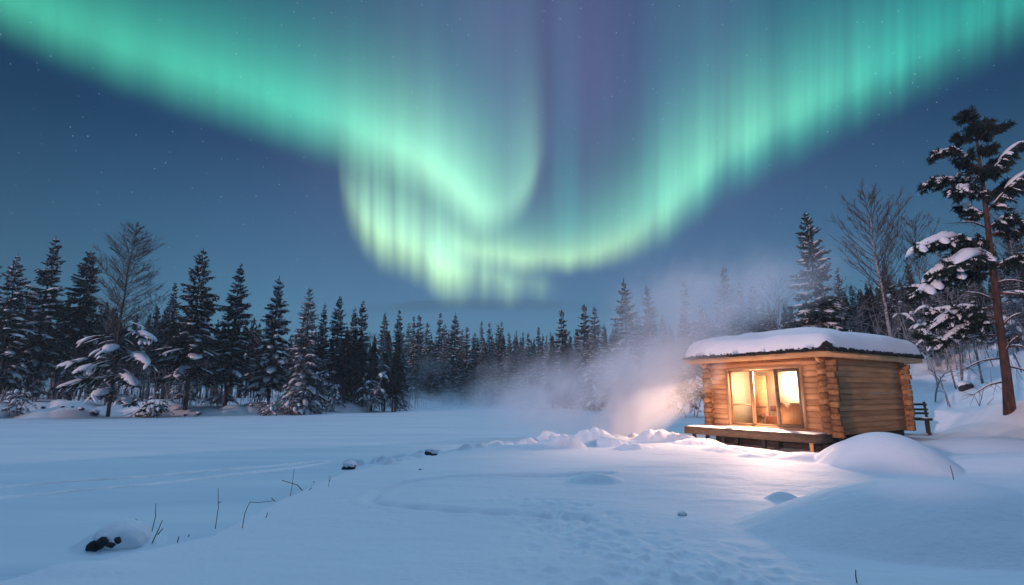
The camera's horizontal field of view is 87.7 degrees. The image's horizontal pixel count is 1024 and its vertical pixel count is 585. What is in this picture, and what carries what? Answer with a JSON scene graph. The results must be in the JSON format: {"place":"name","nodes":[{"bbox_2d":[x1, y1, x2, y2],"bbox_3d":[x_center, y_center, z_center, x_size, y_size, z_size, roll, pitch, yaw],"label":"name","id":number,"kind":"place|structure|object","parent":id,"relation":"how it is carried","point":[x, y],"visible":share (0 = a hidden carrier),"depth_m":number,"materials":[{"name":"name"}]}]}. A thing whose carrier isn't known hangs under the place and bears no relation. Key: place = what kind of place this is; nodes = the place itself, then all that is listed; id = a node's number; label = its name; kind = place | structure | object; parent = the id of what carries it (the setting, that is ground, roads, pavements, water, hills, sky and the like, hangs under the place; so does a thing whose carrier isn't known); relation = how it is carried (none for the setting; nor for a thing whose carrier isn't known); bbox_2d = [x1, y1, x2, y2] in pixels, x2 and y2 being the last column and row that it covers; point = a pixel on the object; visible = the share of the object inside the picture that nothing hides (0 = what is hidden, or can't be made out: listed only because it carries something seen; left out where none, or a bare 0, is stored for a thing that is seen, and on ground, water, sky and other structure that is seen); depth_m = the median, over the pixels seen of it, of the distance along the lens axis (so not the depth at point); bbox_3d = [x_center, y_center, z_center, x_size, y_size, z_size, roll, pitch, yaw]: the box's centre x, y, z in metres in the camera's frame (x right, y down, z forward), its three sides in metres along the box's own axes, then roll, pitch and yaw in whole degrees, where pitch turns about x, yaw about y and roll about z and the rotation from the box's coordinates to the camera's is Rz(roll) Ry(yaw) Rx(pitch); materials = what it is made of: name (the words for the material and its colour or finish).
{"place":"outdoors","nodes":[
{"label":"outdoors","id":0,"kind":"place"},
{"bbox_2d":[0,400,704,580],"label":"frozen lake","id":1,"kind":"structure","parent":0,"point":[41,532],"depth_m":16.78,"materials":[{"name":"white snow"}]},
{"bbox_2d":[85,519,151,551],"bbox_3d":[-4.927,3.114,6.733,0.661,0.467,0.675,0,-11,0],"label":"boulder","id":2,"kind":"object","parent":1,"relation":"on","point":[126,533],"visible":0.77,"depth_m":6.57,"materials":[{"name":"white"}]},
{"bbox_2d":[0,460,332,499],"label":"ski track","id":3,"kind":"structure","parent":1,"relation":"on","point":[155,483],"depth_m":12.02,"materials":[{"name":"white snow"}]},
{"bbox_2d":[0,339,1023,584],"bbox_3d":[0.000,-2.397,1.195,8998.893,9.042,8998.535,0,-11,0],"label":"snow ground","id":4,"kind":"structure","parent":0,"point":[592,505],"depth_m":7.34,"materials":[{"name":"white snow"}]},
{"bbox_2d":[1,346,33,400],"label":"snowy shrub","id":5,"kind":"object","parent":4,"relation":"on","point":[22,365],"visible":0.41,"depth_m":45.40,"materials":[{"name":"white plant"}]},
{"bbox_2d":[0,389,36,416],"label":"snowy shrub","id":6,"kind":"object","parent":4,"relation":"on","point":[13,401],"visible":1,"depth_m":41.50,"materials":[{"name":"white snow"}]},
{"bbox_2d":[0,254,45,394],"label":"spruce","id":7,"kind":"object","parent":4,"relation":"on","point":[15,301],"visible":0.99,"depth_m":45.30,"materials":[{"name":"green plant"}]},
{"bbox_2d":[12,367,56,401],"bbox_3d":[-41.884,8.006,46.758,3.509,3.640,2.773,0,-11,0],"label":"snowy shrub","id":8,"kind":"object","parent":4,"relation":"on","point":[36,384],"visible":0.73,"depth_m":46.68,"materials":[{"name":"white snow"}]},
{"bbox_2d":[0,235,78,398],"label":"spruce","id":9,"kind":"object","parent":4,"relation":"on","point":[38,354],"visible":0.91,"depth_m":48.15,"materials":[{"name":"green plant"}]},
{"bbox_2d":[48,251,107,400],"bbox_3d":[-40.008,3.331,49.255,4.122,15.060,4.084,0,-11,0],"label":"spruce","id":10,"kind":"object","parent":4,"relation":"on","point":[87,314],"visible":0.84,"depth_m":49.22,"materials":[{"name":"green plant"}]},
{"bbox_2d":[56,357,106,400],"bbox_3d":[-38.771,8.032,47.967,4.268,4.363,2.572,4,-11,-21],"label":"snowy shrub","id":11,"kind":"object","parent":4,"relation":"on","point":[87,391],"visible":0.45,"depth_m":47.71,"materials":[{"name":"white plant"}]},
{"bbox_2d":[90,370,121,405],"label":"snowy shrub","id":12,"kind":"object","parent":4,"relation":"on","point":[106,383],"visible":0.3,"depth_m":47.07,"materials":[{"name":"snow"}]},
{"bbox_2d":[48,222,166,416],"bbox_3d":[-32.975,2.242,44.254,7.787,17.143,6.312,5,-12,-26],"label":"larch","id":13,"kind":"object","parent":4,"relation":"on","point":[127,379],"visible":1,"depth_m":43.76,"materials":[{"name":"plant"}]},
{"bbox_2d":[88,300,135,399],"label":"birch","id":14,"kind":"object","parent":4,"relation":"on","point":[105,325],"visible":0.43,"depth_m":52.98,"materials":[{"name":"plant"}]},
{"bbox_2d":[117,289,178,399],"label":"birch","id":15,"kind":"object","parent":4,"relation":"on","point":[159,320],"visible":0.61,"depth_m":53.92,"materials":[{"name":"brown plant"}]},
{"bbox_2d":[129,391,173,417],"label":"snowy shrub","id":16,"kind":"object","parent":4,"relation":"on","point":[158,408],"visible":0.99,"depth_m":42.09,"materials":[{"name":"white snow"}]},
{"bbox_2d":[141,282,181,398],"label":"spruce","id":17,"kind":"object","parent":4,"relation":"on","point":[172,330],"visible":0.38,"depth_m":60.25,"materials":[{"name":"green plant"}]},
{"bbox_2d":[162,380,202,404],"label":"snowy shrub","id":18,"kind":"object","parent":4,"relation":"on","point":[179,394],"visible":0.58,"depth_m":49.11,"materials":[{"name":"white plant"}]},
{"bbox_2d":[149,248,234,410],"bbox_3d":[-28.177,3.294,46.898,6.347,15.203,7.070,1,-11,0],"label":"spruce","id":19,"kind":"object","parent":4,"relation":"on","point":[191,357],"visible":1,"depth_m":46.61,"materials":[{"name":"green plant"}]},
{"bbox_2d":[200,381,238,405],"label":"snowy shrub","id":20,"kind":"object","parent":4,"relation":"on","point":[218,399],"visible":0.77,"depth_m":49.92,"materials":[{"name":"white snow"}]},
{"bbox_2d":[202,263,256,405],"bbox_3d":[-26.350,4.176,50.079,5.373,14.337,4.894,1,-11,0],"label":"spruce","id":21,"kind":"object","parent":4,"relation":"on","point":[233,372],"visible":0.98,"depth_m":49.77,"materials":[{"name":"green plant"}]},
{"bbox_2d":[254,400,278,415],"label":"snowy shrub","id":22,"kind":"object","parent":4,"relation":"on","point":[271,408],"visible":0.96,"depth_m":45.88,"materials":[{"name":"white snow"}]},
{"bbox_2d":[238,276,295,403],"bbox_3d":[-23.313,4.715,52.126,6.102,13.243,5.856,-4,-11,19],"label":"spruce","id":23,"kind":"object","parent":4,"relation":"on","point":[270,361],"visible":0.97,"depth_m":51.13,"materials":[{"name":"green plant"}]},
{"bbox_2d":[279,391,304,414],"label":"snowy shrub","id":24,"kind":"object","parent":4,"relation":"on","point":[297,409],"visible":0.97,"depth_m":46.77,"materials":[{"name":"white snow"}]},
{"bbox_2d":[274,288,330,414],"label":"spruce","id":25,"kind":"object","parent":4,"relation":"on","point":[311,387],"visible":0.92,"depth_m":50.16,"materials":[{"name":"green plant"}]},
{"bbox_2d":[306,305,331,394],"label":"spruce","id":26,"kind":"object","parent":4,"relation":"on","point":[324,331],"visible":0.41,"depth_m":66.07,"materials":[{"name":"green plant"}]},
{"bbox_2d":[318,296,352,391],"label":"spruce","id":27,"kind":"object","parent":4,"relation":"on","point":[335,340],"visible":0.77,"depth_m":57.64,"materials":[{"name":"green plant"}]},
{"bbox_2d":[326,381,345,410],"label":"snowy shrub","id":28,"kind":"object","parent":4,"relation":"on","point":[333,392],"visible":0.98,"depth_m":52.95,"materials":[{"name":"white snow"}]},
{"bbox_2d":[341,301,372,402],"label":"spruce","id":29,"kind":"object","parent":4,"relation":"on","point":[360,322],"visible":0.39,"depth_m":62.04,"materials":[{"name":"green plant"}]},
{"bbox_2d":[354,373,389,411],"bbox_3d":[-14.030,10.082,53.864,3.666,4.567,3.108,0,-11,0],"label":"snowy shrub","id":30,"kind":"object","parent":4,"relation":"on","point":[370,397],"visible":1,"depth_m":53.74,"materials":[{"name":"white snow"}]},
{"bbox_2d":[366,365,390,410],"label":"snowy shrub","id":31,"kind":"object","parent":4,"relation":"on","point":[380,398],"visible":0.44,"depth_m":56.81,"materials":[{"name":"snow"}]},
{"bbox_2d":[373,313,393,395],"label":"spruce","id":32,"kind":"object","parent":4,"relation":"on","point":[384,335],"visible":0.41,"depth_m":67.91,"materials":[{"name":"green plant"}]},
{"bbox_2d":[388,387,414,410],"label":"snowy shrub","id":33,"kind":"object","parent":4,"relation":"on","point":[401,404],"visible":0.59,"depth_m":58.66,"materials":[{"name":"snow"}]},
{"bbox_2d":[391,310,413,398],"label":"spruce","id":34,"kind":"object","parent":4,"relation":"on","point":[398,324],"visible":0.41,"depth_m":69.88,"materials":[{"name":"green plant"}]},
{"bbox_2d":[401,323,414,393],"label":"spruce","id":35,"kind":"object","parent":4,"relation":"on","point":[407,354],"visible":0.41,"depth_m":91.51,"materials":[{"name":"green plant"}]},
{"bbox_2d":[406,317,422,398],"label":"spruce","id":36,"kind":"object","parent":4,"relation":"on","point":[414,347],"visible":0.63,"depth_m":87.56,"materials":[{"name":"green plant"}]},
{"bbox_2d":[403,344,428,399],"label":"spruce","id":37,"kind":"object","parent":4,"relation":"on","point":[417,365],"visible":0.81,"depth_m":82.84,"materials":[{"name":"green plant"}]},
{"bbox_2d":[410,314,432,394],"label":"spruce","id":38,"kind":"object","parent":4,"relation":"on","point":[421,336],"visible":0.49,"depth_m":95.89,"materials":[{"name":"green plant"}]},
{"bbox_2d":[420,322,435,394],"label":"spruce","id":39,"kind":"object","parent":4,"relation":"on","point":[427,341],"visible":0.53,"depth_m":99.40,"materials":[{"name":"green plant"}]},
{"bbox_2d":[419,351,443,400],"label":"spruce","id":40,"kind":"object","parent":4,"relation":"on","point":[431,392],"visible":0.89,"depth_m":83.68,"materials":[{"name":"green plant"}]},
{"bbox_2d":[424,312,450,396],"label":"spruce","id":41,"kind":"object","parent":4,"relation":"on","point":[439,345],"visible":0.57,"depth_m":91.42,"materials":[{"name":"green plant"}]},
{"bbox_2d":[423,341,457,404],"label":"spruce","id":42,"kind":"object","parent":4,"relation":"on","point":[443,383],"visible":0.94,"depth_m":84.55,"materials":[{"name":"green plant"}]},
{"bbox_2d":[441,313,473,399],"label":"spruce","id":43,"kind":"object","parent":4,"relation":"on","point":[455,350],"visible":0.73,"depth_m":93.46,"materials":[{"name":"green plant"}]},
{"bbox_2d":[447,346,475,404],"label":"spruce","id":44,"kind":"object","parent":4,"relation":"on","point":[462,381],"visible":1,"depth_m":84.49,"materials":[{"name":"green plant"}]},
{"bbox_2d":[453,327,476,402],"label":"spruce","id":45,"kind":"object","parent":4,"relation":"on","point":[467,355],"visible":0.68,"depth_m":91.34,"materials":[{"name":"green plant"}]},
{"bbox_2d":[467,333,479,399],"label":"spruce","id":46,"kind":"object","parent":4,"relation":"on","point":[473,341],"visible":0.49,"depth_m":97.38,"materials":[{"name":"green plant"}]},
{"bbox_2d":[466,348,493,404],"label":"spruce","id":47,"kind":"object","parent":4,"relation":"on","point":[477,391],"visible":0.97,"depth_m":85.34,"materials":[{"name":"green plant"}]},
{"bbox_2d":[471,321,488,402],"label":"spruce","id":48,"kind":"object","parent":4,"relation":"on","point":[481,342],"visible":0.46,"depth_m":95.47,"materials":[{"name":"green plant"}]},
{"bbox_2d":[481,340,504,404],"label":"spruce","id":49,"kind":"object","parent":4,"relation":"on","point":[493,388],"visible":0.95,"depth_m":86.64,"materials":[{"name":"green plant"}]},
{"bbox_2d":[485,324,513,404],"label":"spruce","id":50,"kind":"object","parent":4,"relation":"on","point":[500,354],"visible":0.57,"depth_m":91.38,"materials":[{"name":"green plant"}]},
{"bbox_2d":[497,345,521,404],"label":"spruce","id":51,"kind":"object","parent":4,"relation":"on","point":[507,392],"visible":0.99,"depth_m":84.60,"materials":[{"name":"white"}]},
{"bbox_2d":[499,333,521,403],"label":"spruce","id":52,"kind":"object","parent":4,"relation":"on","point":[510,348],"visible":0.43,"depth_m":94.15,"materials":[{"name":"white"}]},
{"bbox_2d":[0,275,1023,411],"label":"wood","id":53,"kind":"object","parent":4,"relation":"on","point":[566,378],"visible":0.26,"depth_m":61.40,"materials":[{"name":"green plant"}]},
{"bbox_2d":[0,271,1023,408],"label":"undergrowth","id":54,"kind":"object","parent":4,"relation":"on","point":[305,393],"visible":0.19,"depth_m":48.10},
{"bbox_2d":[514,332,532,400],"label":"spruce","id":55,"kind":"object","parent":4,"relation":"on","point":[521,353],"visible":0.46,"depth_m":95.97,"materials":[{"name":"white"}]},
{"bbox_2d":[513,349,534,401],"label":"spruce","id":56,"kind":"object","parent":4,"relation":"on","point":[525,390],"visible":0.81,"depth_m":86.58,"materials":[{"name":"green plant"}]},
{"bbox_2d":[521,334,542,394],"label":"spruce","id":57,"kind":"object","parent":4,"relation":"on","point":[528,350],"visible":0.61,"depth_m":98.05,"materials":[{"name":"white"}]},
{"bbox_2d":[529,327,545,398],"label":"spruce","id":58,"kind":"object","parent":4,"relation":"on","point":[537,363],"visible":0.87,"depth_m":97.07,"materials":[{"name":"green plant"}]},
{"bbox_2d":[535,335,548,400],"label":"spruce","id":59,"kind":"object","parent":4,"relation":"on","point":[544,366],"visible":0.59,"depth_m":93.03,"materials":[{"name":"white"}]},
{"bbox_2d":[542,309,581,407],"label":"spruce","id":60,"kind":"object","parent":4,"relation":"on","point":[560,334],"visible":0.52,"depth_m":69.82,"materials":[{"name":"white"}]},
{"bbox_2d":[564,305,602,408],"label":"spruce","id":61,"kind":"object","parent":4,"relation":"on","point":[583,337],"visible":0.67,"depth_m":67.65,"materials":[{"name":"white"}]},
{"bbox_2d":[571,332,607,409],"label":"birch","id":62,"kind":"object","parent":4,"relation":"on","point":[590,358],"visible":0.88,"depth_m":63.51,"materials":[{"name":"plant"}]},
{"bbox_2d":[579,370,610,410],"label":"snowy shrub","id":63,"kind":"object","parent":4,"relation":"on","point":[595,387],"visible":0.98,"depth_m":58.79,"materials":[{"name":"white snow"}]},
{"bbox_2d":[574,307,621,408],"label":"spruce","id":64,"kind":"object","parent":4,"relation":"on","point":[594,327],"visible":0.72,"depth_m":65.53,"materials":[{"name":"white"}]},
{"bbox_2d":[598,328,625,409],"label":"spruce","id":65,"kind":"object","parent":4,"relation":"on","point":[612,376],"visible":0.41,"depth_m":61.37,"materials":[{"name":"white"}]},
{"bbox_2d":[598,277,660,410],"bbox_3d":[12.111,5.867,57.997,6.019,15.414,6.587,3,-11,-15],"label":"spruce","id":66,"kind":"object","parent":4,"relation":"on","point":[626,368],"visible":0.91,"depth_m":57.31,"materials":[{"name":"white"}]},
{"bbox_2d":[611,367,649,411],"bbox_3d":[12.301,9.975,54.763,4.515,5.116,3.215,0,-11,0],"label":"snowy shrub","id":67,"kind":"object","parent":4,"relation":"on","point":[634,403],"visible":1,"depth_m":54.72,"materials":[{"name":"white snow"}]},
{"bbox_2d":[621,317,658,410],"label":"spruce","id":68,"kind":"object","parent":4,"relation":"on","point":[645,368],"visible":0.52,"depth_m":59.09,"materials":[{"name":"white"}]},
{"bbox_2d":[632,285,685,406],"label":"spruce","id":69,"kind":"object","parent":4,"relation":"on","point":[655,342],"visible":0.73,"depth_m":61.96,"materials":[{"name":"white"}]},
{"bbox_2d":[652,315,680,409],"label":"spruce","id":70,"kind":"object","parent":4,"relation":"on","point":[666,391],"visible":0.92,"depth_m":57.28,"materials":[{"name":"white"}]},
{"bbox_2d":[651,370,703,416],"bbox_3d":[14.297,8.124,43.156,5.662,4.459,3.039,2,-11,-9],"label":"snowy shrub","id":71,"kind":"object","parent":4,"relation":"on","point":[681,404],"visible":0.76,"depth_m":43.07,"materials":[{"name":"white snow"}]},
{"bbox_2d":[667,280,699,398],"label":"spruce","id":72,"kind":"object","parent":4,"relation":"on","point":[683,376],"visible":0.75,"depth_m":59.79,"materials":[{"name":"white"}]},
{"bbox_2d":[682,304,711,398],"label":"spruce","id":73,"kind":"object","parent":4,"relation":"on","point":[697,336],"visible":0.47,"depth_m":55.96,"materials":[{"name":"white"}]},
{"bbox_2d":[692,267,740,385],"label":"spruce","id":74,"kind":"object","parent":4,"relation":"on","point":[718,327],"visible":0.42,"depth_m":54.54,"materials":[{"name":"white"}]},
{"bbox_2d":[724,299,742,335],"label":"spruce","id":75,"kind":"object","parent":4,"relation":"on","point":[731,330],"visible":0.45,"depth_m":52.31,"materials":[{"name":"white"}]},
{"bbox_2d":[735,283,752,334],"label":"spruce","id":76,"kind":"object","parent":4,"relation":"on","point":[741,312],"visible":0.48,"depth_m":53.33,"materials":[{"name":"white"}]},
{"bbox_2d":[743,285,773,331],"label":"spruce","id":77,"kind":"object","parent":4,"relation":"on","point":[757,323],"visible":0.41,"depth_m":54.39,"materials":[{"name":"white"}]},
{"bbox_2d":[749,276,794,330],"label":"birch","id":78,"kind":"object","parent":4,"relation":"on","point":[777,308],"visible":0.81,"depth_m":44.41,"materials":[{"name":"grey plant"}]},
{"bbox_2d":[682,327,924,451],"bbox_3d":[11.566,3.961,21.283,8.474,4.803,6.112,7,-13,-33],"label":"log cabin","id":79,"kind":"object","parent":4,"relation":"on","point":[827,387],"visible":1,"depth_m":19.25,"materials":[{"name":"brown wood"}]},
{"bbox_2d":[729,370,754,424],"bbox_3d":[8.828,4.025,20.458,0.060,2.038,0.939,6,-12,-29],"label":"window","id":80,"kind":"structure","parent":79,"relation":"in","point":[731,385],"depth_m":20.43,"materials":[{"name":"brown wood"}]},
{"bbox_2d":[753,376,768,416],"bbox_3d":[10.474,4.529,22.562,0.085,1.980,0.704,6,-12,-29],"label":"door","id":81,"kind":"structure","parent":79,"relation":"attached to","point":[761,397],"depth_m":22.51,"materials":[{"name":"brown wood"}]},
{"bbox_2d":[753,376,768,416],"bbox_3d":[10.487,4.531,22.570,0.055,1.980,0.704,6,-12,-29],"label":"door leaf","id":82,"kind":"structure","parent":81,"relation":"in","point":[760,388],"depth_m":22.51,"materials":[{"name":"brown wood"}]},
{"bbox_2d":[750,369,778,426],"bbox_3d":[9.314,3.869,19.631,0.060,2.038,0.994,6,-12,-29],"label":"door frame","id":83,"kind":"structure","parent":79,"relation":"in","point":[752,380],"depth_m":19.89,"materials":[{"name":"brown wood"}]},
{"bbox_2d":[773,368,803,427],"bbox_3d":[9.723,3.700,18.736,0.102,2.038,0.969,6,-12,-29],"label":"glazed door","id":84,"kind":"structure","parent":79,"relation":"in","point":[790,415],"depth_m":18.68,"materials":[{"name":"brown wood"}]},
{"bbox_2d":[782,213,855,331],"bbox_3d":[20.648,0.458,36.686,4.370,12.629,4.615,-2,-11,0],"label":"spruce","id":85,"kind":"object","parent":4,"relation":"on","point":[826,318],"visible":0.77,"depth_m":36.43,"materials":[{"name":"green plant"}]},
{"bbox_2d":[833,268,850,327],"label":"spruce","id":86,"kind":"object","parent":4,"relation":"on","point":[837,278],"visible":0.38,"depth_m":46.67,"materials":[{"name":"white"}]},
{"bbox_2d":[818,276,868,329],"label":"birch","id":87,"kind":"object","parent":4,"relation":"on","point":[835,294],"visible":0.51,"depth_m":42.27,"materials":[{"name":"plant"}]},
{"bbox_2d":[842,285,879,333],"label":"spruce","id":88,"kind":"object","parent":4,"relation":"on","point":[852,306],"visible":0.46,"depth_m":44.40,"materials":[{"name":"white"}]},
{"bbox_2d":[827,178,923,336],"bbox_3d":[24.917,-1.025,35.889,5.743,13.216,5.752,7,-13,-34],"label":"birch","id":89,"kind":"object","parent":4,"relation":"on","point":[883,289],"visible":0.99,"depth_m":36.02,"materials":[{"name":"brown plant"}]},
{"bbox_2d":[876,264,903,339],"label":"spruce","id":90,"kind":"object","parent":4,"relation":"on","point":[891,292],"visible":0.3,"depth_m":47.44,"materials":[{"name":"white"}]},
{"bbox_2d":[882,294,944,357],"bbox_3d":[27.322,2.523,35.930,3.849,5.477,3.826,-7,-13,32],"label":"snowy shrub","id":91,"kind":"object","parent":4,"relation":"on","point":[906,314],"visible":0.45,"depth_m":36.18,"materials":[{"name":"white snow"}]},
{"bbox_2d":[889,210,940,342],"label":"birch","id":92,"kind":"object","parent":4,"relation":"on","point":[911,243],"visible":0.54,"depth_m":38.10,"materials":[{"name":"brown plant"}]},
{"bbox_2d":[914,402,932,434],"bbox_3d":[16.343,5.270,21.720,1.190,1.610,0.800,-6,-12,30],"label":"park bench","id":93,"kind":"object","parent":4,"relation":"on","point":[926,419],"visible":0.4,"depth_m":21.52,"materials":[{"name":"brown wood"}]},
{"bbox_2d":[910,320,968,366],"bbox_3d":[26.335,3.214,32.842,2.865,3.207,3.487,-9,-14,41],"label":"snowy shrub","id":94,"kind":"object","parent":4,"relation":"on","point":[915,326],"visible":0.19,"depth_m":32.78,"materials":[{"name":"white snow"}]},
{"bbox_2d":[916,251,976,307],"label":"birch","id":95,"kind":"object","parent":4,"relation":"on","point":[950,287],"visible":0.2,"depth_m":38.54,"materials":[{"name":"plant"}]},
{"bbox_2d":[911,302,994,352],"bbox_3d":[28.537,2.385,34.159,4.709,3.658,2.919,0,-11,0],"label":"snowy shrub","id":96,"kind":"object","parent":4,"relation":"on","point":[924,306],"visible":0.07,"depth_m":34.39,"materials":[{"name":"snow"}]},
{"bbox_2d":[942,301,971,388],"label":"sapling","id":97,"kind":"object","parent":4,"relation":"on","point":[961,368],"visible":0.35,"depth_m":27.68,"materials":[{"name":"plant"}]},
{"bbox_2d":[902,104,1023,415],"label":"pine","id":98,"kind":"object","parent":4,"relation":"on","point":[966,264],"visible":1,"depth_m":19.78,"materials":[{"name":"green plant"}]},
{"bbox_2d":[956,284,995,345],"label":"spruce","id":99,"kind":"object","parent":4,"relation":"on","point":[974,303],"visible":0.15,"depth_m":42.37,"materials":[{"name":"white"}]},
{"bbox_2d":[972,205,1023,317],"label":"birch","id":100,"kind":"object","parent":4,"relation":"on","point":[1013,251],"visible":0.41,"depth_m":34.97,"materials":[{"name":"brown plant"}]},
{"bbox_2d":[981,245,1015,342],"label":"spruce","id":101,"kind":"object","parent":4,"relation":"on","point":[989,284],"visible":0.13,"depth_m":44.85,"materials":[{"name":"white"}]},
{"bbox_2d":[986,298,1023,350],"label":"snowy shrub","id":102,"kind":"object","parent":4,"relation":"on","point":[1017,326],"visible":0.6,"depth_m":30.97,"materials":[{"name":"white snow"}]},
{"bbox_2d":[988,239,1023,344],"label":"spruce","id":103,"kind":"object","parent":4,"relation":"on","point":[1019,271],"visible":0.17,"depth_m":42.96,"materials":[{"name":"white"}]},
{"bbox_2d":[0,0,1023,388],"label":"sky","id":104,"kind":"structure","parent":0,"point":[509,163],"materials":[{"name":"blue"}]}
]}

